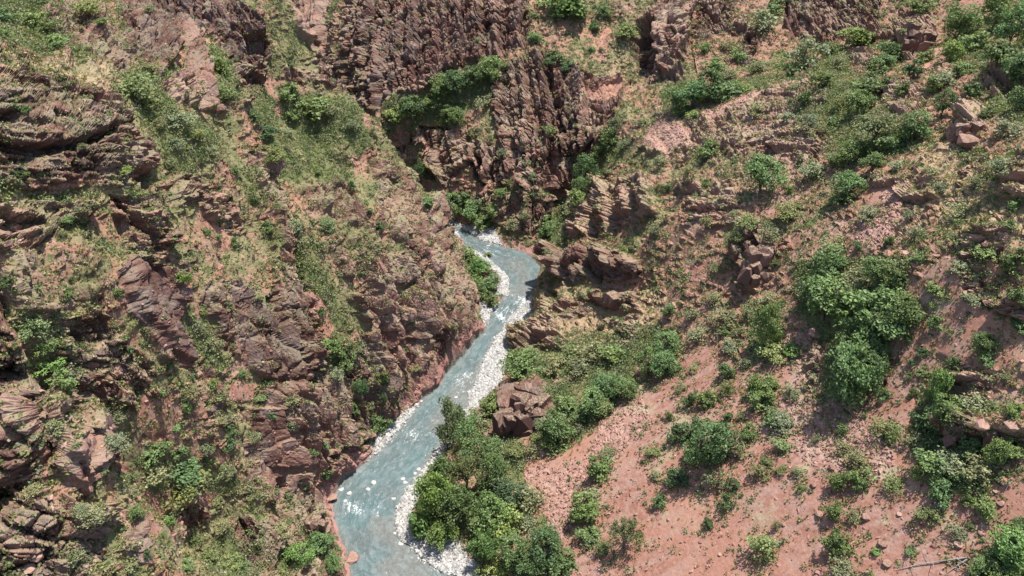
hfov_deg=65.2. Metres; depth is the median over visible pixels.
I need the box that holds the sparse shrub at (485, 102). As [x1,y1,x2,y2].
[473,93,491,109]
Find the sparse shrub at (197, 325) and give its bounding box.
[188,320,206,332]
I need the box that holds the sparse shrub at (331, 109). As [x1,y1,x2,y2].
[323,103,342,116]
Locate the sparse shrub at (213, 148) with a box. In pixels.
[205,144,222,156]
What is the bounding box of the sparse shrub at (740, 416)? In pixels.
[733,413,746,420]
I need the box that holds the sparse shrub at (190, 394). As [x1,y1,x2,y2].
[180,384,199,399]
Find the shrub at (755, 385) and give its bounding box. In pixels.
[747,373,763,395]
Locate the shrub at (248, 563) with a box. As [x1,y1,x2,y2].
[230,554,250,572]
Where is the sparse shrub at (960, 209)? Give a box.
[945,201,973,218]
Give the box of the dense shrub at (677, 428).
[666,422,689,443]
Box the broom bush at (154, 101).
[136,94,162,108]
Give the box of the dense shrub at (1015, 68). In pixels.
[1000,51,1023,89]
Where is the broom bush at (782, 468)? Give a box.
[775,464,787,475]
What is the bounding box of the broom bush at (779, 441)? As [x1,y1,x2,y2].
[767,434,794,452]
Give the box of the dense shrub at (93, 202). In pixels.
[87,200,97,211]
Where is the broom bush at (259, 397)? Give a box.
[252,391,268,401]
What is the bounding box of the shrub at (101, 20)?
[93,17,106,24]
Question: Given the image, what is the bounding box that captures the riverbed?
[331,183,541,575]
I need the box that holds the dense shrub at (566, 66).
[559,59,575,71]
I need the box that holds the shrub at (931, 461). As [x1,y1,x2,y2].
[907,447,949,475]
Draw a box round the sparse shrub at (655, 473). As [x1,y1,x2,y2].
[650,469,661,480]
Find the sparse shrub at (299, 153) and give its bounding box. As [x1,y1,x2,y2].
[293,149,311,163]
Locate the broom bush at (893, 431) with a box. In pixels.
[865,415,907,445]
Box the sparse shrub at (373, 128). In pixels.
[369,125,381,135]
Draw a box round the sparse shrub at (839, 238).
[815,233,844,252]
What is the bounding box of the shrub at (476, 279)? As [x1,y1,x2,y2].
[470,274,483,282]
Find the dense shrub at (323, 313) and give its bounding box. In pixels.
[316,307,326,316]
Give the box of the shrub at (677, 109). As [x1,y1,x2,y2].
[669,103,691,115]
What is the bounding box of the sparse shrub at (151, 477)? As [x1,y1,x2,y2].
[140,462,172,487]
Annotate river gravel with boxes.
[367,215,533,575]
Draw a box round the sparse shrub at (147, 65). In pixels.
[136,62,158,70]
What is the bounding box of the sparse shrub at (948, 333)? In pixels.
[944,327,952,336]
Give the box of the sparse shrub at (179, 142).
[166,136,188,150]
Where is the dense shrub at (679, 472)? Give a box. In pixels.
[663,467,689,487]
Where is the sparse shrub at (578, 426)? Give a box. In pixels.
[570,421,585,434]
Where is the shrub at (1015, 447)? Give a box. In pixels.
[1001,436,1023,458]
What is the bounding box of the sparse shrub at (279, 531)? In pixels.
[272,520,294,539]
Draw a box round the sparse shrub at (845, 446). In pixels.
[834,438,853,457]
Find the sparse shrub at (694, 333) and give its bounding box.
[684,321,709,346]
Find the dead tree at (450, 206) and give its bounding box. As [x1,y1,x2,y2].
[442,193,454,219]
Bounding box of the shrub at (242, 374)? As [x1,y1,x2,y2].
[236,370,245,378]
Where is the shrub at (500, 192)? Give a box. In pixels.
[493,188,507,196]
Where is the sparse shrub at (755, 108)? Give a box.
[746,102,766,118]
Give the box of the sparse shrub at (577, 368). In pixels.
[567,355,594,379]
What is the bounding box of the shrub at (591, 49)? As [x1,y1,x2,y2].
[587,46,596,51]
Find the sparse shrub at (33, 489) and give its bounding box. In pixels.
[17,480,45,501]
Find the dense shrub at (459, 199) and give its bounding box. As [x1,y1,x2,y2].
[454,191,471,205]
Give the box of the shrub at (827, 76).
[806,72,838,86]
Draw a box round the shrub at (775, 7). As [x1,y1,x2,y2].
[767,0,786,15]
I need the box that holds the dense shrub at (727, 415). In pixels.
[721,411,732,419]
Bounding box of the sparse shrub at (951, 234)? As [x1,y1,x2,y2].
[943,230,957,238]
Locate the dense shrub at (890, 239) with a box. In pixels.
[882,235,895,244]
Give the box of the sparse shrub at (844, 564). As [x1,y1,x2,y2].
[827,553,857,575]
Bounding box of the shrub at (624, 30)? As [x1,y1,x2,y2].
[615,22,638,38]
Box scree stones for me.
[0,0,1023,575]
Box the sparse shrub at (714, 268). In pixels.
[707,260,722,272]
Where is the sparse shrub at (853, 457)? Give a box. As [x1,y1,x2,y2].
[841,449,869,469]
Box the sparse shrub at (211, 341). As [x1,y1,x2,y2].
[204,333,225,351]
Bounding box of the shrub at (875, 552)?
[870,547,881,555]
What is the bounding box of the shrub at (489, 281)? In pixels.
[479,272,501,289]
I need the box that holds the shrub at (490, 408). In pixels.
[478,392,498,417]
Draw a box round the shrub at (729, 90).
[704,79,742,100]
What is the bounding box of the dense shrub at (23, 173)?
[13,169,30,178]
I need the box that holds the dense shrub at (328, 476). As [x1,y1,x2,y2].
[321,469,333,480]
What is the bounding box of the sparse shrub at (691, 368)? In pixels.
[687,362,698,373]
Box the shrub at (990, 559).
[980,548,1010,575]
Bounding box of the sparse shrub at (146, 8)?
[139,4,156,14]
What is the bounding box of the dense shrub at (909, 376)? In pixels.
[905,372,915,380]
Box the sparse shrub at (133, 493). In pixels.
[126,485,139,498]
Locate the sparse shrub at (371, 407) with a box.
[367,401,374,410]
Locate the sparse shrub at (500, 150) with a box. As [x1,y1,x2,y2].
[495,148,506,157]
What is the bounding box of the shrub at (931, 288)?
[925,280,945,297]
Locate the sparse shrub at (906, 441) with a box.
[897,434,916,448]
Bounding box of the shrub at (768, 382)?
[757,373,778,391]
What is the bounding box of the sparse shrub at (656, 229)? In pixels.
[648,222,664,236]
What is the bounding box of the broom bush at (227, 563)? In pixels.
[217,552,246,572]
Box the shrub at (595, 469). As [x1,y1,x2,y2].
[586,454,614,484]
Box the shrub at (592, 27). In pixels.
[589,19,603,32]
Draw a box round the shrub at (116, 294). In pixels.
[110,287,124,297]
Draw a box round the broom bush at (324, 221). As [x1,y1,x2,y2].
[318,216,336,232]
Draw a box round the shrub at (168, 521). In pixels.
[163,514,174,527]
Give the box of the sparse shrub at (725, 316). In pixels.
[702,307,741,330]
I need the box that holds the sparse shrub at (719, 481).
[701,467,727,492]
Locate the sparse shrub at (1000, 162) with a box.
[981,155,1015,176]
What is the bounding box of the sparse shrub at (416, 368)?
[409,364,422,371]
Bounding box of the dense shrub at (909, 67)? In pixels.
[899,59,930,78]
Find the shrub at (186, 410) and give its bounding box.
[182,403,191,414]
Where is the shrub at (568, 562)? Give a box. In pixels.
[547,546,577,575]
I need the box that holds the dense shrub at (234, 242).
[228,237,241,247]
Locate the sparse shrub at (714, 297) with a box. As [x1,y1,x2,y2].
[701,291,725,306]
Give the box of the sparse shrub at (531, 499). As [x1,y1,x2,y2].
[508,482,545,517]
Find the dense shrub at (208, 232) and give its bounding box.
[202,228,211,236]
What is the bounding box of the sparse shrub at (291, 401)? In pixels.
[284,393,302,406]
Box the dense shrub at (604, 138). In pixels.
[598,128,618,150]
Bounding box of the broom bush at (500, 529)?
[490,502,526,539]
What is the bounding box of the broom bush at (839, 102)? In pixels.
[830,96,850,111]
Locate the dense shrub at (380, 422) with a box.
[369,413,394,434]
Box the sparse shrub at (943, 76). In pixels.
[929,69,957,86]
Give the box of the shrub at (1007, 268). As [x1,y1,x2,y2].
[1000,260,1018,274]
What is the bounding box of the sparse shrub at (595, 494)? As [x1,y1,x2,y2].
[583,480,601,501]
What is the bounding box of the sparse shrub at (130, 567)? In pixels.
[118,558,140,573]
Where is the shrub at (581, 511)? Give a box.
[568,488,607,524]
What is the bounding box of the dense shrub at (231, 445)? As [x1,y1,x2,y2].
[221,440,241,452]
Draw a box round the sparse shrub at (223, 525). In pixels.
[212,516,234,534]
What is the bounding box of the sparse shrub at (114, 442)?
[101,431,133,454]
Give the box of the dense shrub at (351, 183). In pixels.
[346,180,355,187]
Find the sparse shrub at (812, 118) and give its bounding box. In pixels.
[801,113,820,127]
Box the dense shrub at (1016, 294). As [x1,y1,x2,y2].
[1004,286,1023,307]
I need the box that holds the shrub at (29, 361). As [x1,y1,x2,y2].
[25,355,35,367]
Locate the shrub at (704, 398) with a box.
[691,389,720,409]
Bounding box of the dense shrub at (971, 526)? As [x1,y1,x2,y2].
[967,521,975,529]
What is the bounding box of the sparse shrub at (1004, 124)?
[987,117,1023,137]
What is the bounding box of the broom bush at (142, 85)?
[105,70,160,102]
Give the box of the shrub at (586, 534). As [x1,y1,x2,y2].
[573,525,603,548]
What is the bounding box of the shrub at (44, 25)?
[37,18,57,31]
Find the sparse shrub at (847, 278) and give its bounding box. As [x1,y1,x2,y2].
[832,263,869,287]
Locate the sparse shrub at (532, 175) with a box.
[528,172,536,181]
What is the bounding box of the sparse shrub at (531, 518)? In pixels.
[514,509,537,534]
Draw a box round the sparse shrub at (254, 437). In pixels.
[246,431,263,443]
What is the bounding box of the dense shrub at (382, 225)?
[375,222,386,230]
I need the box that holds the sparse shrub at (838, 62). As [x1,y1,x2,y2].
[827,56,850,69]
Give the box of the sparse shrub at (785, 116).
[776,109,797,122]
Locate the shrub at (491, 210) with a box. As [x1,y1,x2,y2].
[486,202,498,216]
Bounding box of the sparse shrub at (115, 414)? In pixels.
[111,409,127,423]
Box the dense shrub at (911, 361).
[906,358,915,365]
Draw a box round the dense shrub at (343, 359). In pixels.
[335,348,355,373]
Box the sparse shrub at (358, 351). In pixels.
[350,341,366,353]
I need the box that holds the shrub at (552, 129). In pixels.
[542,124,558,136]
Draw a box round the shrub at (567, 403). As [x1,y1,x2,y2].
[554,393,576,413]
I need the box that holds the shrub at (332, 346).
[320,338,342,359]
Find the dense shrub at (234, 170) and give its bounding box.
[230,167,241,174]
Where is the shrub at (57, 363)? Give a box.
[32,356,67,377]
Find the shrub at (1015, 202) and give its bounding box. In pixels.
[1007,196,1023,211]
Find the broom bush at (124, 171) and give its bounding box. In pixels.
[118,165,133,175]
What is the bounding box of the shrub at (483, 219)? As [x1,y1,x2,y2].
[472,212,493,231]
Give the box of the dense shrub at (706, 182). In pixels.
[702,178,712,185]
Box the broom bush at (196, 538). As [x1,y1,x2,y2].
[188,531,204,546]
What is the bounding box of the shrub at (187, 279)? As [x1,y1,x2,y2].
[174,269,193,284]
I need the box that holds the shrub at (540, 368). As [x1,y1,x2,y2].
[536,363,552,378]
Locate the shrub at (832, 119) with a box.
[824,114,840,127]
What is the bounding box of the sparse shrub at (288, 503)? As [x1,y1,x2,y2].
[283,494,297,507]
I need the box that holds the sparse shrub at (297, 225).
[291,217,311,235]
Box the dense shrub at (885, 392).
[873,386,892,401]
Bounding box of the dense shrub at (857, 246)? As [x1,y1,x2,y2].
[853,240,861,250]
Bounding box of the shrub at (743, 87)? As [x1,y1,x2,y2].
[733,81,753,93]
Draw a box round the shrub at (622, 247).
[619,245,626,250]
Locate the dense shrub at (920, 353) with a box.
[917,347,928,357]
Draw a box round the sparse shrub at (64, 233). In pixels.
[55,230,69,239]
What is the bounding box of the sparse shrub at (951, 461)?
[934,445,965,480]
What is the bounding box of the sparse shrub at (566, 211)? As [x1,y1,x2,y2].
[560,202,573,215]
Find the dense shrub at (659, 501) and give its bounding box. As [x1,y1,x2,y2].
[650,492,666,509]
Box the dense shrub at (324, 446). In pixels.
[322,440,328,449]
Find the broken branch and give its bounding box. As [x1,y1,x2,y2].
[949,559,967,571]
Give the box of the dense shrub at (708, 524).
[700,515,713,531]
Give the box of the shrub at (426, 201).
[422,196,432,207]
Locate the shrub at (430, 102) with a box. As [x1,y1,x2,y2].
[418,93,441,108]
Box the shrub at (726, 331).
[717,324,733,336]
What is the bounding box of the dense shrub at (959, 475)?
[950,470,970,482]
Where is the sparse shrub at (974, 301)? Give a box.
[960,292,981,307]
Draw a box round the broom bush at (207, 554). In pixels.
[197,544,218,564]
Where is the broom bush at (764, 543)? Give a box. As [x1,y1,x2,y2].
[744,531,779,563]
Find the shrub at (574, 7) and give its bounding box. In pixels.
[532,0,591,21]
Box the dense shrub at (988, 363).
[976,349,996,368]
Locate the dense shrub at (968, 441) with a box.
[958,433,991,458]
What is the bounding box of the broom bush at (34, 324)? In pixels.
[16,315,51,341]
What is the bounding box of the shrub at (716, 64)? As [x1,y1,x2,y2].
[702,55,726,71]
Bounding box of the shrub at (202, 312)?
[200,306,207,315]
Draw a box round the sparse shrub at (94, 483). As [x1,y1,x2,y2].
[92,479,104,486]
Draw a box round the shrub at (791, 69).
[782,59,808,77]
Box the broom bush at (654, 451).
[641,443,660,456]
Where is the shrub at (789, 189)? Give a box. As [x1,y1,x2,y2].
[783,185,795,194]
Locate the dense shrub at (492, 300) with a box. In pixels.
[481,292,498,307]
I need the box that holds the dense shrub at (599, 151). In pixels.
[589,144,608,163]
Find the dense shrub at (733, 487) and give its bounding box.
[725,475,741,491]
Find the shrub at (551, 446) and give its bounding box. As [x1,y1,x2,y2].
[538,437,571,456]
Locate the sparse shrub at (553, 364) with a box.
[541,349,567,380]
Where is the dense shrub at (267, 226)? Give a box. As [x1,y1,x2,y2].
[260,220,277,234]
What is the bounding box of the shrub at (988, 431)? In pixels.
[976,418,994,438]
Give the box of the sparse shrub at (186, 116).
[164,111,195,127]
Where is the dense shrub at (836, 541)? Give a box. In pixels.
[819,528,854,558]
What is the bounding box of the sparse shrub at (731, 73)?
[721,68,742,79]
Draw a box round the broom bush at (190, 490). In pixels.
[160,467,211,513]
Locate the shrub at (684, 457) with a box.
[682,443,702,468]
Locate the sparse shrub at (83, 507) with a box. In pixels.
[68,502,90,519]
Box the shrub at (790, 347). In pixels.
[782,342,800,359]
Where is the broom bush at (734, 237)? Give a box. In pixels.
[728,228,743,241]
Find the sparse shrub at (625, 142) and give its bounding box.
[616,138,629,149]
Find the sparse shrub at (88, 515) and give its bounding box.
[70,506,110,530]
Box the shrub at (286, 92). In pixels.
[277,82,299,101]
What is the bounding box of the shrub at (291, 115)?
[285,108,302,120]
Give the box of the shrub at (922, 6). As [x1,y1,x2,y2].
[902,0,940,14]
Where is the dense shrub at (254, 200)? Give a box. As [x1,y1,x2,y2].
[248,194,261,204]
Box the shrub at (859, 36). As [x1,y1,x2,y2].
[836,26,875,47]
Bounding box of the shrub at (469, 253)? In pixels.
[464,246,479,263]
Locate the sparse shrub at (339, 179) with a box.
[333,177,346,184]
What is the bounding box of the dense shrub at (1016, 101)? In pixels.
[1005,85,1023,110]
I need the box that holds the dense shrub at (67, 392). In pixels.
[65,389,78,396]
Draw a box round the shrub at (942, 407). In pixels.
[931,392,963,424]
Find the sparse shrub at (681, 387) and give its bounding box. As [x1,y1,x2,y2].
[672,380,685,393]
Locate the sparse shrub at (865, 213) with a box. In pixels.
[856,203,877,222]
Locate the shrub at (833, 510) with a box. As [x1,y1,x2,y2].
[819,499,846,521]
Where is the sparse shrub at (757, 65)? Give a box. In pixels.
[744,59,769,72]
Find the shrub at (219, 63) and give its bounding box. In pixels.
[214,56,229,75]
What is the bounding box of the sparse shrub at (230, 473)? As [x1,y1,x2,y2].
[218,463,237,481]
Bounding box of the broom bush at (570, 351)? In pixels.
[556,341,583,365]
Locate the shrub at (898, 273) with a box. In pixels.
[878,263,908,288]
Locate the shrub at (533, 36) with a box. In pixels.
[527,31,542,42]
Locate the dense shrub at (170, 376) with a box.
[166,370,173,380]
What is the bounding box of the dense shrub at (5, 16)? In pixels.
[0,7,22,22]
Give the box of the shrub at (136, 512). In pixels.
[127,502,145,521]
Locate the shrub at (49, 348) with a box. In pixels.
[31,338,59,356]
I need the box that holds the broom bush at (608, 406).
[593,398,614,418]
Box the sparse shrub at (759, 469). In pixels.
[748,461,768,481]
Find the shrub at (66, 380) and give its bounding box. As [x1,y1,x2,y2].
[44,367,77,389]
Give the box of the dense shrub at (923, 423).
[908,403,935,436]
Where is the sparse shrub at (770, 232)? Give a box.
[758,225,782,243]
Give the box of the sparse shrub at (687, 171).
[679,164,699,184]
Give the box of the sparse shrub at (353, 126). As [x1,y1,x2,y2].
[341,119,361,132]
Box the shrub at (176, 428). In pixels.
[171,423,181,432]
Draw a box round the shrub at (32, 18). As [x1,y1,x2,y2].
[21,9,49,24]
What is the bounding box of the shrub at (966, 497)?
[961,490,980,508]
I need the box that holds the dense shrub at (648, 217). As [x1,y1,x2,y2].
[643,214,654,220]
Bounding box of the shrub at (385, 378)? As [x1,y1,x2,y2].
[373,370,390,384]
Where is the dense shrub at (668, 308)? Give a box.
[660,304,674,315]
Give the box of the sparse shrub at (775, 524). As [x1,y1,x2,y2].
[771,518,781,529]
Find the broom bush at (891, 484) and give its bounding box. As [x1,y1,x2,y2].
[881,473,904,496]
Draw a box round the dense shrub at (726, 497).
[717,492,738,509]
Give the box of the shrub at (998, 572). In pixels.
[986,563,1010,575]
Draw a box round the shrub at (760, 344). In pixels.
[751,340,772,361]
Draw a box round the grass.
[0,0,1023,575]
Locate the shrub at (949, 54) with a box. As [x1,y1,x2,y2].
[937,39,966,60]
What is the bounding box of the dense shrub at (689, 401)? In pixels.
[680,393,696,407]
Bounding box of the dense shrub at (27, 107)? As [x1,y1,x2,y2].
[19,105,31,113]
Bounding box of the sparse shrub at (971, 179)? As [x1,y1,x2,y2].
[967,176,986,187]
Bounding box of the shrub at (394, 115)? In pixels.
[382,105,403,121]
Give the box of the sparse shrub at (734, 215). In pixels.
[728,209,739,216]
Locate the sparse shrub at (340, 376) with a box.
[330,366,345,382]
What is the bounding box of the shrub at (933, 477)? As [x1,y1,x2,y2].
[929,470,956,490]
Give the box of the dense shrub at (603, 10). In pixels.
[593,4,613,19]
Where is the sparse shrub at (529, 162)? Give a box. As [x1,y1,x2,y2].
[520,154,532,165]
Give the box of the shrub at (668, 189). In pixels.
[660,183,672,192]
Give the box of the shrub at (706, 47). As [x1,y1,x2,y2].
[698,42,710,53]
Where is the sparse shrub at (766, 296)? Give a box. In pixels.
[757,287,776,304]
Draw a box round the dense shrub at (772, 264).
[769,260,780,267]
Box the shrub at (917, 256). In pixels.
[907,250,926,262]
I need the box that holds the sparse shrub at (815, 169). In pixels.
[798,158,826,179]
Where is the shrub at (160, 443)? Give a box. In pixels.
[150,441,173,451]
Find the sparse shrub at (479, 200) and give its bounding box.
[469,195,486,205]
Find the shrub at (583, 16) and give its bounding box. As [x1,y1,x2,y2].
[575,11,586,19]
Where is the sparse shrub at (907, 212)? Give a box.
[901,209,913,217]
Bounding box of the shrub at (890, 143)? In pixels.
[871,134,909,152]
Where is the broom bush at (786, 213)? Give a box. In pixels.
[774,199,806,222]
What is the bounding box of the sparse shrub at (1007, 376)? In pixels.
[993,371,1010,383]
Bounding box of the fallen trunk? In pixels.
[897,551,966,572]
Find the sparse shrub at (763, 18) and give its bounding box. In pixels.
[741,7,783,33]
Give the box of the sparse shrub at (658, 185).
[653,181,665,190]
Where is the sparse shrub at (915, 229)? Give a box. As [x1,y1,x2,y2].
[904,223,929,243]
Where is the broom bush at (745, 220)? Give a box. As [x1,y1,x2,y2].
[734,211,758,230]
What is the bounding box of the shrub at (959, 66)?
[950,61,975,75]
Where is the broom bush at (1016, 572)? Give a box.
[1005,559,1023,575]
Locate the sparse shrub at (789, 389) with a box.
[781,384,802,401]
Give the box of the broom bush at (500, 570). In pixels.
[471,556,515,575]
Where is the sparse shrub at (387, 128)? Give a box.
[383,122,396,130]
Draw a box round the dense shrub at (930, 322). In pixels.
[926,314,946,332]
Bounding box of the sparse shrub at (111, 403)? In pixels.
[107,399,122,412]
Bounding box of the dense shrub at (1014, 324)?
[1008,317,1023,336]
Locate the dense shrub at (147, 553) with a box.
[143,548,153,560]
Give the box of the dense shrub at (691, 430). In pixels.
[684,413,703,440]
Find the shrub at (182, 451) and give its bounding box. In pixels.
[168,445,188,459]
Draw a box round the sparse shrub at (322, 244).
[315,238,330,251]
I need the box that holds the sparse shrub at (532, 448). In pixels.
[520,442,542,458]
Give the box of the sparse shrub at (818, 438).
[810,433,822,441]
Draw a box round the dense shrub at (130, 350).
[126,346,134,352]
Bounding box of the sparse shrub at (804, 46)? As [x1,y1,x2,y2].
[781,31,831,68]
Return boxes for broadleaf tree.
[282,542,314,569]
[304,530,336,558]
[323,549,344,574]
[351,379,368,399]
[351,399,361,418]
[397,94,426,120]
[411,471,456,520]
[413,160,428,184]
[424,513,458,551]
[427,456,460,489]
[428,72,448,99]
[434,483,478,528]
[440,104,465,126]
[441,69,471,93]
[445,192,464,218]
[451,412,482,448]
[457,435,481,457]
[460,199,479,223]
[463,64,485,87]
[467,489,514,533]
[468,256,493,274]
[468,527,500,561]
[474,450,510,493]
[475,280,491,298]
[476,434,506,466]
[477,55,501,82]
[494,527,531,575]
[496,343,542,382]
[515,553,548,575]
[525,522,564,569]
[533,407,576,443]
[571,152,598,179]
[571,175,590,193]
[579,383,608,420]
[590,370,619,397]
[613,375,638,398]
[636,346,663,374]
[649,349,676,379]
[650,331,680,357]
[659,85,688,105]
[674,80,707,107]
[681,419,741,468]
[693,67,727,101]
[741,150,790,194]
[750,301,785,344]
[797,270,829,300]
[802,270,852,323]
[811,243,849,283]
[825,343,883,409]
[828,169,868,197]
[831,281,866,315]
[833,139,873,162]
[833,316,887,362]
[836,342,892,392]
[842,282,909,342]
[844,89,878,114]
[857,151,886,171]
[858,299,909,341]
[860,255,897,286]
[862,332,893,359]
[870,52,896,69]
[870,291,925,341]
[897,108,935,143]
[925,366,954,407]
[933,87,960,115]
[942,2,983,37]
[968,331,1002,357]
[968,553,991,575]
[976,0,1015,32]
[981,436,1014,466]
[984,522,1023,574]
[992,0,1023,48]
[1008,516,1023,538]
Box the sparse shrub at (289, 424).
[286,421,299,431]
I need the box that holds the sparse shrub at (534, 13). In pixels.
[526,10,539,18]
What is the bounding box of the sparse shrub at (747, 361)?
[738,355,755,368]
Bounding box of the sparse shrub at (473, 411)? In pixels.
[465,406,486,425]
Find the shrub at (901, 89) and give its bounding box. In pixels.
[893,81,910,95]
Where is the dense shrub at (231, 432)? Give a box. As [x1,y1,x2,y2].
[225,424,236,442]
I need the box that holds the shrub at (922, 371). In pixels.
[916,366,931,376]
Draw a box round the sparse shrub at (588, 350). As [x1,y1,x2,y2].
[574,338,605,362]
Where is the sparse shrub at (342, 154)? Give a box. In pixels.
[334,149,352,158]
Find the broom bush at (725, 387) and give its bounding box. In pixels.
[718,379,739,396]
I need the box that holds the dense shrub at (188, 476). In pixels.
[166,454,207,489]
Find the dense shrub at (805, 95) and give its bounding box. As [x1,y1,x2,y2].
[798,89,812,104]
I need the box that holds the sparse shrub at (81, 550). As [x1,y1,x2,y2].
[62,544,86,562]
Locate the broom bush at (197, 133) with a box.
[190,129,208,139]
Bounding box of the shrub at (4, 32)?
[0,29,15,37]
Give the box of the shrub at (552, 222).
[541,214,560,229]
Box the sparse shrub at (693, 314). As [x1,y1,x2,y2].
[682,305,701,320]
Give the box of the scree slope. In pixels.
[48,0,1023,575]
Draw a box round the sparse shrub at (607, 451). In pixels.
[597,446,615,460]
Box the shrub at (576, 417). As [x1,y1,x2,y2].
[566,403,589,423]
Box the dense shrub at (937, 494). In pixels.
[926,477,955,511]
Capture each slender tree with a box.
[379,392,386,403]
[435,414,456,449]
[438,393,463,422]
[450,407,466,428]
[490,475,527,505]
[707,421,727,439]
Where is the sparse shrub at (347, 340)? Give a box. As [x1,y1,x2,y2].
[339,335,353,347]
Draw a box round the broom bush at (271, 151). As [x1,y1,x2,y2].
[261,144,285,164]
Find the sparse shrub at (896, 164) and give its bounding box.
[885,158,904,171]
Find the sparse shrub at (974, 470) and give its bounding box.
[956,448,1000,485]
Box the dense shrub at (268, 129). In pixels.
[258,125,278,141]
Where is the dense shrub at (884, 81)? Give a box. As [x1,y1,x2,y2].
[867,76,899,92]
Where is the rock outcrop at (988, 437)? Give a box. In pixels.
[980,416,1009,445]
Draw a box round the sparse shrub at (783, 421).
[769,408,794,437]
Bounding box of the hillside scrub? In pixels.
[0,0,1023,575]
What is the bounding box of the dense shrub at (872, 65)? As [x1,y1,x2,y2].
[866,58,890,77]
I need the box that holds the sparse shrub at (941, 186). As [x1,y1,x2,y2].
[931,181,947,192]
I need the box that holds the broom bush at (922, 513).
[911,505,942,527]
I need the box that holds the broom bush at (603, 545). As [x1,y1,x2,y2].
[593,538,613,556]
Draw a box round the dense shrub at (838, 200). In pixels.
[826,192,853,205]
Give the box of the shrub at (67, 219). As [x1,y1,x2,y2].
[58,214,72,224]
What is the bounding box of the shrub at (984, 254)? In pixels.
[968,242,996,260]
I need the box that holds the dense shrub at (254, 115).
[248,109,262,120]
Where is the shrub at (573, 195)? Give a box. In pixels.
[567,188,586,206]
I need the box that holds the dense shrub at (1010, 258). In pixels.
[997,245,1023,266]
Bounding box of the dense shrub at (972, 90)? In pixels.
[958,81,987,99]
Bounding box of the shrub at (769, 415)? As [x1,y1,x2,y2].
[760,405,785,429]
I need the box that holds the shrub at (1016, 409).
[1005,402,1023,416]
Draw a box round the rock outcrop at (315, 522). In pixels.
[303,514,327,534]
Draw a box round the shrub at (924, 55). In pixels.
[915,49,935,62]
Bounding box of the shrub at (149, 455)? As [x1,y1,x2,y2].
[140,439,170,469]
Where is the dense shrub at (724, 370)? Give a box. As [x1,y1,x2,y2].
[718,363,735,377]
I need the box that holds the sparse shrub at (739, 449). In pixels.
[732,438,752,460]
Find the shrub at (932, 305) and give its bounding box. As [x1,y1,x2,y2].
[926,301,937,309]
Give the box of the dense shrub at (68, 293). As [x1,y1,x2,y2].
[61,284,72,299]
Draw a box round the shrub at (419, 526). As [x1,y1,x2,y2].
[407,500,433,540]
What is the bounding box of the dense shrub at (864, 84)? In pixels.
[848,76,880,96]
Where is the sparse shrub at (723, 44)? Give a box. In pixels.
[720,39,736,51]
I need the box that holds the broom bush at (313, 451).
[307,448,319,455]
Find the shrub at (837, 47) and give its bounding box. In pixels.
[820,42,844,53]
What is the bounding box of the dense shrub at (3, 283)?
[0,273,12,288]
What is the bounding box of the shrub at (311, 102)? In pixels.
[290,95,333,120]
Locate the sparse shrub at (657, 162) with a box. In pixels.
[648,154,669,170]
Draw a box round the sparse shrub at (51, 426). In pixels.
[43,414,68,436]
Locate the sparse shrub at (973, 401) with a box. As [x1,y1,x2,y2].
[955,392,988,411]
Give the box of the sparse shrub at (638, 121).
[634,116,644,125]
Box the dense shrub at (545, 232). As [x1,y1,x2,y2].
[536,224,554,238]
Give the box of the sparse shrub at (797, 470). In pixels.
[790,466,806,479]
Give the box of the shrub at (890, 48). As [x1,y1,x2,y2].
[872,41,902,56]
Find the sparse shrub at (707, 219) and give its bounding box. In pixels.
[699,215,712,228]
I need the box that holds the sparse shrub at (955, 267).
[947,259,971,275]
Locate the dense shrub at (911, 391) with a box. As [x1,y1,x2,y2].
[908,387,918,396]
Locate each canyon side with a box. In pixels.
[0,0,503,575]
[138,0,757,324]
[329,0,1023,575]
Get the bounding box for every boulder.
[23,563,36,573]
[30,552,43,561]
[305,370,314,379]
[327,493,337,500]
[346,551,358,564]
[536,256,543,261]
[808,327,819,338]
[810,482,816,487]
[815,510,823,516]
[828,463,835,469]
[861,513,870,521]
[877,540,887,546]
[882,559,892,566]
[901,250,909,256]
[953,540,964,548]
[956,133,979,149]
[973,418,989,431]
[978,530,985,534]
[996,500,1004,506]
[1004,419,1018,431]
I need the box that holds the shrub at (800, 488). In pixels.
[797,482,807,492]
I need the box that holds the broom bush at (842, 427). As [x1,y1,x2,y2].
[834,421,847,437]
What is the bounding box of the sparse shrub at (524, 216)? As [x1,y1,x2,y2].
[518,210,531,219]
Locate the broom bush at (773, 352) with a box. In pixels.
[756,341,788,363]
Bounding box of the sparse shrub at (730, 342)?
[719,336,737,354]
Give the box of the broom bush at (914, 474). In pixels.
[907,464,927,481]
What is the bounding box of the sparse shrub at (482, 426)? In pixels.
[473,412,491,438]
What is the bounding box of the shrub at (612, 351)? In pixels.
[596,341,626,362]
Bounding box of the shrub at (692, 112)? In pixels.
[684,109,698,118]
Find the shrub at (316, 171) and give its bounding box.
[313,165,322,174]
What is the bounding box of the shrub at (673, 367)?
[665,358,682,376]
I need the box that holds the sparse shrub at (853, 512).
[844,509,859,525]
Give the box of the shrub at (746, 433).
[740,422,759,441]
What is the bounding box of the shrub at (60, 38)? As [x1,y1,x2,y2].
[44,33,68,46]
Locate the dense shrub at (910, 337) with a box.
[906,335,914,342]
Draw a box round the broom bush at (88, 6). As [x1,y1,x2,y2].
[68,0,103,16]
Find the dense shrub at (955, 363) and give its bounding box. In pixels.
[946,355,962,372]
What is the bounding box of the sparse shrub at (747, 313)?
[739,306,755,321]
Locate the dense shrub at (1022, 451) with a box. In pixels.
[1013,447,1023,460]
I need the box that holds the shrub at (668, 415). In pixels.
[664,410,675,420]
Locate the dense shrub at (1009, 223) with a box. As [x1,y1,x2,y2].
[998,218,1019,229]

